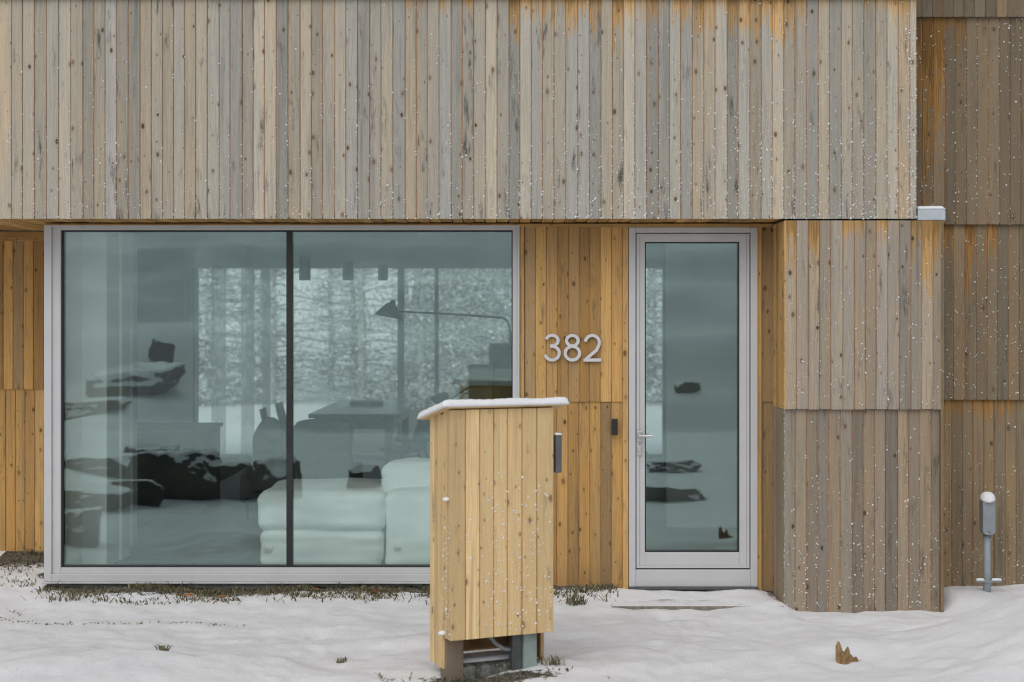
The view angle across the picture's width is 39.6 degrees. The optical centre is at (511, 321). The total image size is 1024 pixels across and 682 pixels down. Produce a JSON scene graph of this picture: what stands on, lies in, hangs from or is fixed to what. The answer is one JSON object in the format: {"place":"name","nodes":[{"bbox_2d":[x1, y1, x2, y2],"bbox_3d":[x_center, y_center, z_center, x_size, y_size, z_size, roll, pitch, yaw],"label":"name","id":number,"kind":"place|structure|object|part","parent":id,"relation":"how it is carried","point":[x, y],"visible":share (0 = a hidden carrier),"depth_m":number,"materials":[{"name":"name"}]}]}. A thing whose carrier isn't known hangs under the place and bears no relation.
{"place":"outdoors","nodes":[
{"label":"outdoors","id":0,"kind":"place"},
{"bbox_2d":[0,549,618,681],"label":"dead grass","id":1,"kind":"structure","parent":0,"point":[359,589],"depth_m":9.79,"materials":[{"name":"brown plant"}]},
{"bbox_2d":[0,269,1023,681],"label":"ground","id":2,"kind":"structure","parent":0,"point":[972,635],"depth_m":8.74,"materials":[{"name":"white snow"}]},
{"bbox_2d":[152,643,173,650],"bbox_3d":[-2.018,1.891,8.250,0.149,0.055,0.152,0,0,0],"label":"grass tuft","id":3,"kind":"object","parent":2,"relation":"on","point":[164,649],"visible":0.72,"depth_m":8.24,"materials":[{"name":"plant"}]},
{"bbox_2d":[199,269,278,406],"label":"frosted tree","id":4,"kind":"object","parent":2,"relation":"on","point":[204,326],"visible":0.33,"depth_m":32.64,"materials":[{"name":"white plant"}]},
{"bbox_2d":[199,269,285,397],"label":"frosted tree","id":5,"kind":"object","parent":2,"relation":"on","point":[207,331],"visible":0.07,"depth_m":35.74,"materials":[{"name":"white plant"}]},
{"bbox_2d":[200,269,307,394],"bbox_3d":[-7.008,-1.371,37.927,3.347,7.646,3.292,0,0,3],"label":"frosted tree","id":6,"kind":"object","parent":2,"relation":"on","point":[251,304],"visible":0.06,"depth_m":37.89,"materials":[{"name":"white plant"}]},
{"bbox_2d":[200,269,352,402],"bbox_3d":[-5.973,-2.156,34.539,4.133,9.442,4.065,0,0,-29],"label":"frosted tree","id":7,"kind":"object","parent":2,"relation":"on","point":[263,307],"visible":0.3,"depth_m":34.28,"materials":[{"name":"white plant"}]},
{"bbox_2d":[199,269,357,406],"bbox_3d":[-5.538,-1.564,33.229,3.901,7.828,3.568,0,0,28],"label":"frosted tree","id":8,"kind":"object","parent":2,"relation":"on","point":[270,396],"visible":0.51,"depth_m":33.21,"materials":[{"name":"white plant"}]},
{"bbox_2d":[282,269,374,391],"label":"frosted tree","id":9,"kind":"object","parent":2,"relation":"on","point":[329,387],"visible":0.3,"depth_m":38.44,"materials":[{"name":"white plant"}]},
{"bbox_2d":[336,657,347,662],"bbox_3d":[-0.971,1.911,8.044,0.087,0.042,0.064,0,0,26],"label":"grass tuft","id":10,"kind":"object","parent":2,"relation":"on","point":[341,660],"visible":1,"depth_m":8.04,"materials":[{"name":"plant"}]},
{"bbox_2d":[303,269,404,400],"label":"frosted tree","id":11,"kind":"object","parent":2,"relation":"on","point":[353,352],"visible":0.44,"depth_m":34.75,"materials":[{"name":"white plant"}]},
{"bbox_2d":[285,269,441,399],"bbox_3d":[-3.457,-1.595,33.093,3.530,8.200,3.590,0,0,-15],"label":"frosted tree","id":12,"kind":"object","parent":2,"relation":"on","point":[361,323],"visible":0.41,"depth_m":33.05,"materials":[{"name":"white plant"}]},
{"bbox_2d":[338,269,465,393],"bbox_3d":[-2.773,-1.236,38.776,3.526,7.075,3.225,0,0,6],"label":"frosted tree","id":13,"kind":"object","parent":2,"relation":"on","point":[406,303],"visible":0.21,"depth_m":38.75,"materials":[{"name":"white plant"}]},
{"bbox_2d":[327,269,487,402],"bbox_3d":[-2.075,-1.758,34.218,4.112,8.253,3.762,0,0,-39],"label":"frosted tree","id":14,"kind":"object","parent":2,"relation":"on","point":[416,298],"visible":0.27,"depth_m":34.00,"materials":[{"name":"white plant"}]},
{"bbox_2d":[360,269,473,408],"bbox_3d":[-2.080,-0.302,33.011,3.056,5.179,3.025,0,0,-12],"label":"frosted tree","id":15,"kind":"object","parent":2,"relation":"on","point":[421,344],"visible":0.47,"depth_m":32.90,"materials":[{"name":"white plant"}]},
{"bbox_2d":[406,269,511,395],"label":"frosted tree","id":16,"kind":"object","parent":2,"relation":"on","point":[486,335],"visible":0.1,"depth_m":35.80,"materials":[{"name":"white plant"}]},
{"bbox_2d":[412,269,511,399],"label":"frosted tree","id":17,"kind":"object","parent":2,"relation":"on","point":[500,310],"visible":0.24,"depth_m":31.67,"materials":[{"name":"white plant"}]},
{"bbox_2d":[439,269,511,385],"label":"frosted tree","id":18,"kind":"object","parent":2,"relation":"on","point":[482,323],"visible":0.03,"depth_m":38.78,"materials":[{"name":"white plant"}]},
{"bbox_2d":[417,397,569,679],"bbox_3d":[-0.107,1.288,7.788,0.733,1.763,0.440,0,0,-23],"label":"utility cabinet","id":19,"kind":"object","parent":2,"relation":"on","point":[491,523],"visible":1,"depth_m":7.63,"materials":[{"name":"brown wood"}]},
{"bbox_2d":[0,0,1023,612],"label":"wooden house","id":20,"kind":"structure","parent":2,"relation":"on","point":[756,182],"depth_m":9.60,"materials":[{"name":"brown wood"}]},
{"bbox_2d":[66,232,81,563],"bbox_3d":[-3.225,0.570,10.480,0.090,2.500,0.760,0,0,0],"label":"side window","id":21,"kind":"structure","parent":20,"relation":"in","point":[73,240],"depth_m":10.31,"materials":[{"name":"glass"}]},
{"bbox_2d":[137,249,190,321],"bbox_3d":[-3.542,-0.474,14.238,0.576,0.948,0.355,0,0,0],"label":"wall cabinet","id":22,"kind":"object","parent":20,"relation":"attached to","point":[163,285],"depth_m":14.06,"materials":[{"name":"grey paint"}]},
{"bbox_2d":[137,422,222,514],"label":"kitchen island","id":23,"kind":"structure","parent":20,"relation":"on","point":[178,468],"depth_m":13.42,"materials":[{"name":"grey paint"}]},
{"bbox_2d":[197,268,252,457],"bbox_3d":[-3.610,0.495,19.060,1.216,2.650,0.060,0,0,0],"label":"garden window","id":24,"kind":"structure","parent":20,"relation":"in","point":[221,455],"depth_m":19.03,"materials":[{"name":"paint"}]},
{"bbox_2d":[240,417,285,519],"bbox_3d":[-2.265,1.344,13.380,0.525,0.952,0.761,0,0,0],"label":"armchair","id":25,"kind":"object","parent":20,"relation":"on","point":[266,470],"visible":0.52,"depth_m":13.00,"materials":[{"name":"grey fabric"}]},
{"bbox_2d":[259,407,267,419],"bbox_3d":[-2.443,1.374,15.296,0.547,0.898,0.484,0,0,-6],"label":"dining chair","id":26,"kind":"object","parent":20,"relation":"on","point":[263,413],"visible":0.09,"depth_m":15.17,"materials":[{"name":"metal"}]},
{"bbox_2d":[275,402,285,430],"bbox_3d":[-2.443,1.374,16.300,0.547,0.898,0.484,0,0,0],"label":"dining chair","id":27,"kind":"object","parent":20,"relation":"on","point":[280,412],"visible":0.24,"depth_m":16.40,"materials":[{"name":"metal"}]},
{"bbox_2d":[42,225,519,583],"bbox_3d":[-1.618,0.576,10.025,3.343,2.512,0.150,0,0,0],"label":"picture window","id":28,"kind":"structure","parent":20,"relation":"in","point":[56,569],"depth_m":9.98,"materials":[{"name":"paint"}]},
{"bbox_2d":[299,255,310,279],"bbox_3d":[-2.258,-0.702,15.500,0.128,0.494,0.128,0,0,0],"label":"ceiling spot","id":29,"kind":"object","parent":20,"relation":"attached to","point":[304,267],"visible":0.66,"depth_m":15.44,"materials":[{"name":"metal"}]},
{"bbox_2d":[257,478,385,563],"bbox_3d":[-1.402,1.525,10.866,0.951,0.610,0.980,0,0,0],"label":"ottoman","id":30,"kind":"object","parent":20,"relation":"on","point":[339,520],"visible":0.78,"depth_m":10.41,"materials":[{"name":"white fabric"}]},
{"bbox_2d":[294,418,362,478],"bbox_3d":[-1.728,1.353,13.425,0.600,0.934,0.883,0,0,0],"label":"armchair","id":31,"kind":"object","parent":20,"relation":"on","point":[323,448],"visible":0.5,"depth_m":12.99,"materials":[{"name":"grey fabric"}]},
{"bbox_2d":[343,261,352,279],"bbox_3d":[-1.938,-0.721,16.800,0.128,0.456,0.128,0,0,0],"label":"ceiling spot","id":32,"kind":"object","parent":20,"relation":"attached to","point":[347,270],"visible":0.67,"depth_m":16.74,"materials":[{"name":"metal"}]},
{"bbox_2d":[308,400,415,465],"bbox_3d":[-1.637,1.385,16.000,0.941,0.869,2.600,0,0,0],"label":"dining table","id":33,"kind":"object","parent":20,"relation":"on","point":[388,416],"visible":0.52,"depth_m":14.84,"materials":[{"name":"black wood"}]},
{"bbox_2d":[350,400,383,404],"bbox_3d":[-1.668,0.928,16.350,0.359,0.044,0.300,0,0,0],"label":"serving tray","id":34,"kind":"object","parent":33,"relation":"on","point":[366,402],"visible":1,"depth_m":16.20,"materials":[{"name":"grey"}]},
{"bbox_2d":[378,264,387,279],"bbox_3d":[-1.623,-0.737,17.900,0.128,0.424,0.128,0,0,0],"label":"ceiling spot","id":35,"kind":"object","parent":20,"relation":"attached to","point":[382,271],"visible":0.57,"depth_m":17.84,"materials":[{"name":"metal"}]},
{"bbox_2d":[378,411,429,458],"bbox_3d":[-1.092,1.374,14.988,0.547,0.898,0.484,0,0,20],"label":"dining chair","id":36,"kind":"object","parent":20,"relation":"on","point":[419,440],"visible":0.64,"depth_m":14.84,"materials":[{"name":"metal"}]},
{"bbox_2d":[382,457,429,563],"bbox_3d":[-0.462,1.432,10.791,1.044,0.799,0.790,0,0,0],"label":"sofa","id":37,"kind":"object","parent":20,"relation":"on","point":[406,485],"visible":0.38,"depth_m":10.42,"materials":[{"name":"white fabric"}]},
{"bbox_2d":[394,404,435,458],"bbox_3d":[-1.070,1.374,16.104,0.547,0.898,0.484,0,0,-6],"label":"dining chair","id":38,"kind":"object","parent":20,"relation":"on","point":[404,441],"visible":0.32,"depth_m":15.98,"materials":[{"name":"metal"}]},
{"bbox_2d":[403,268,434,457],"bbox_3d":[-1.241,0.495,19.060,0.431,2.650,0.060,0,0,0],"label":"garden window","id":39,"kind":"structure","parent":20,"relation":"in","point":[412,455],"depth_m":19.03,"materials":[{"name":"paint"}]},
{"bbox_2d":[438,268,438,393],"bbox_3d":[-0.465,0.495,19.060,1.058,2.650,0.060,0,0,0],"label":"garden window","id":40,"kind":"structure","parent":20,"relation":"in","point":[438,268],"depth_m":19.03,"materials":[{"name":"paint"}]},
{"bbox_2d":[375,300,511,403],"bbox_3d":[-0.493,0.852,11.600,1.256,2.070,0.300,0,0,0],"label":"floor lamp","id":41,"kind":"object","parent":20,"relation":"in","point":[390,309],"visible":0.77,"depth_m":11.59,"materials":[{"name":"black metal"}]},
{"bbox_2d":[469,364,488,399],"bbox_3d":[-0.310,1.112,13.425,0.190,1.415,0.390,0,0,0],"label":"sideboard","id":42,"kind":"object","parent":20,"relation":"on","point":[478,374],"visible":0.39,"depth_m":13.23,"materials":[{"name":"grey paint"}]},
{"bbox_3d":[-0.308,1.077,13.239,0.176,1.326,0.019,0,0,0],"label":"door panel","id":43,"kind":"part","parent":42,"relation":"part of","materials":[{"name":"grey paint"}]},
{"bbox_2d":[489,343,508,398],"bbox_3d":[0.334,1.011,13.375,1.091,1.618,0.350,0,0,0],"label":"bookcase","id":44,"kind":"object","parent":20,"relation":"on","point":[498,364],"visible":0.17,"depth_m":13.53,"materials":[{"name":"white wood"}]},
{"bbox_2d":[544,334,600,361],"bbox_3d":[0.424,0.180,9.981,0.402,0.195,0.015,0,0,0],"label":"house number","id":45,"kind":"object","parent":20,"relation":"attached to","point":[586,359],"visible":1,"depth_m":9.97,"materials":[{"name":"metal"}]},
{"bbox_2d":[612,419,617,434],"bbox_3d":[0.720,0.736,9.973,0.041,0.115,0.030,0,0,0],"label":"keypad","id":46,"kind":"object","parent":20,"relation":"attached to","point":[614,426],"visible":1,"depth_m":9.96,"materials":[{"name":"black plastic"}]},
{"bbox_2d":[646,268,662,457],"bbox_3d":[1.742,0.495,19.060,0.570,2.650,0.060,0,0,0],"label":"garden window","id":47,"kind":"structure","parent":20,"relation":"in","point":[647,455],"depth_m":19.04,"materials":[{"name":"paint"}]},
{"bbox_2d":[628,227,758,589],"bbox_3d":[1.271,0.603,9.996,0.911,2.535,0.167,0,0,0],"label":"entrance door","id":48,"kind":"structure","parent":20,"relation":"in","point":[647,569],"depth_m":9.98,"materials":[{"name":"paint"}]},
{"bbox_2d":[902,206,945,220],"bbox_3d":[2.828,-0.736,9.774,0.190,0.101,0.393,0,0,0],"label":"vent cover","id":49,"kind":"object","parent":20,"relation":"attached to","point":[933,213],"visible":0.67,"depth_m":9.58,"materials":[{"name":"white metal"}]},
{"bbox_2d":[539,653,564,665],"bbox_3d":[0.240,1.839,7.752,0.178,0.062,0.135,0,0,-44],"label":"grass tuft","id":50,"kind":"object","parent":2,"relation":"on","point":[553,662],"visible":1,"depth_m":7.74,"materials":[{"name":"plant"}]},
{"bbox_2d":[563,594,587,605],"bbox_3d":[0.437,1.863,9.581,0.218,0.081,0.165,0,0,-31],"label":"grass tuft","id":51,"kind":"object","parent":2,"relation":"on","point":[573,598],"visible":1,"depth_m":9.56,"materials":[{"name":"plant"}]},
{"bbox_2d":[505,295,661,400],"bbox_3d":[1.726,-2.287,32.830,4.195,9.744,4.266,0,0,24],"label":"frosted tree","id":52,"kind":"object","parent":2,"relation":"on","point":[649,321],"visible":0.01,"depth_m":32.81,"materials":[{"name":"white plant"}]},
{"bbox_2d":[646,269,661,401],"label":"frosted tree","id":53,"kind":"object","parent":2,"relation":"on","point":[650,373],"visible":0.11,"depth_m":34.16,"materials":[{"name":"white plant"}]},
{"bbox_2d":[646,271,661,404],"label":"frosted tree","id":54,"kind":"object","parent":2,"relation":"on","point":[656,319],"visible":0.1,"depth_m":33.01,"materials":[{"name":"white plant"}]},
{"bbox_2d":[646,297,661,406],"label":"frosted tree","id":55,"kind":"object","parent":2,"relation":"on","point":[654,390],"visible":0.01,"depth_m":32.53,"materials":[{"name":"white plant"}]},
{"bbox_2d":[646,270,661,379],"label":"frosted tree","id":56,"kind":"object","parent":2,"relation":"on","point":[659,313],"visible":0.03,"depth_m":37.53,"materials":[{"name":"white plant"}]},
{"bbox_2d":[611,593,783,610],"bbox_3d":[1.242,1.948,9.721,1.151,0.104,0.442,0,0,0],"label":"doorstep","id":57,"kind":"object","parent":2,"relation":"on","point":[677,604],"visible":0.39,"depth_m":9.55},
{"bbox_2d":[836,641,860,664],"bbox_3d":[1.853,1.862,7.810,0.151,0.219,0.073,0,0,-23],"label":"splintered stump","id":58,"kind":"object","parent":2,"relation":"on","point":[845,657],"visible":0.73,"depth_m":7.79,"materials":[{"name":"brown wood"}]},
{"bbox_2d":[976,492,1001,591],"bbox_3d":[3.301,1.624,9.870,0.179,0.893,0.120,0,0,0],"label":"conduit post","id":59,"kind":"object","parent":2,"relation":"on","point":[987,516],"visible":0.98,"depth_m":9.84,"materials":[{"name":"metal"}]}
]}

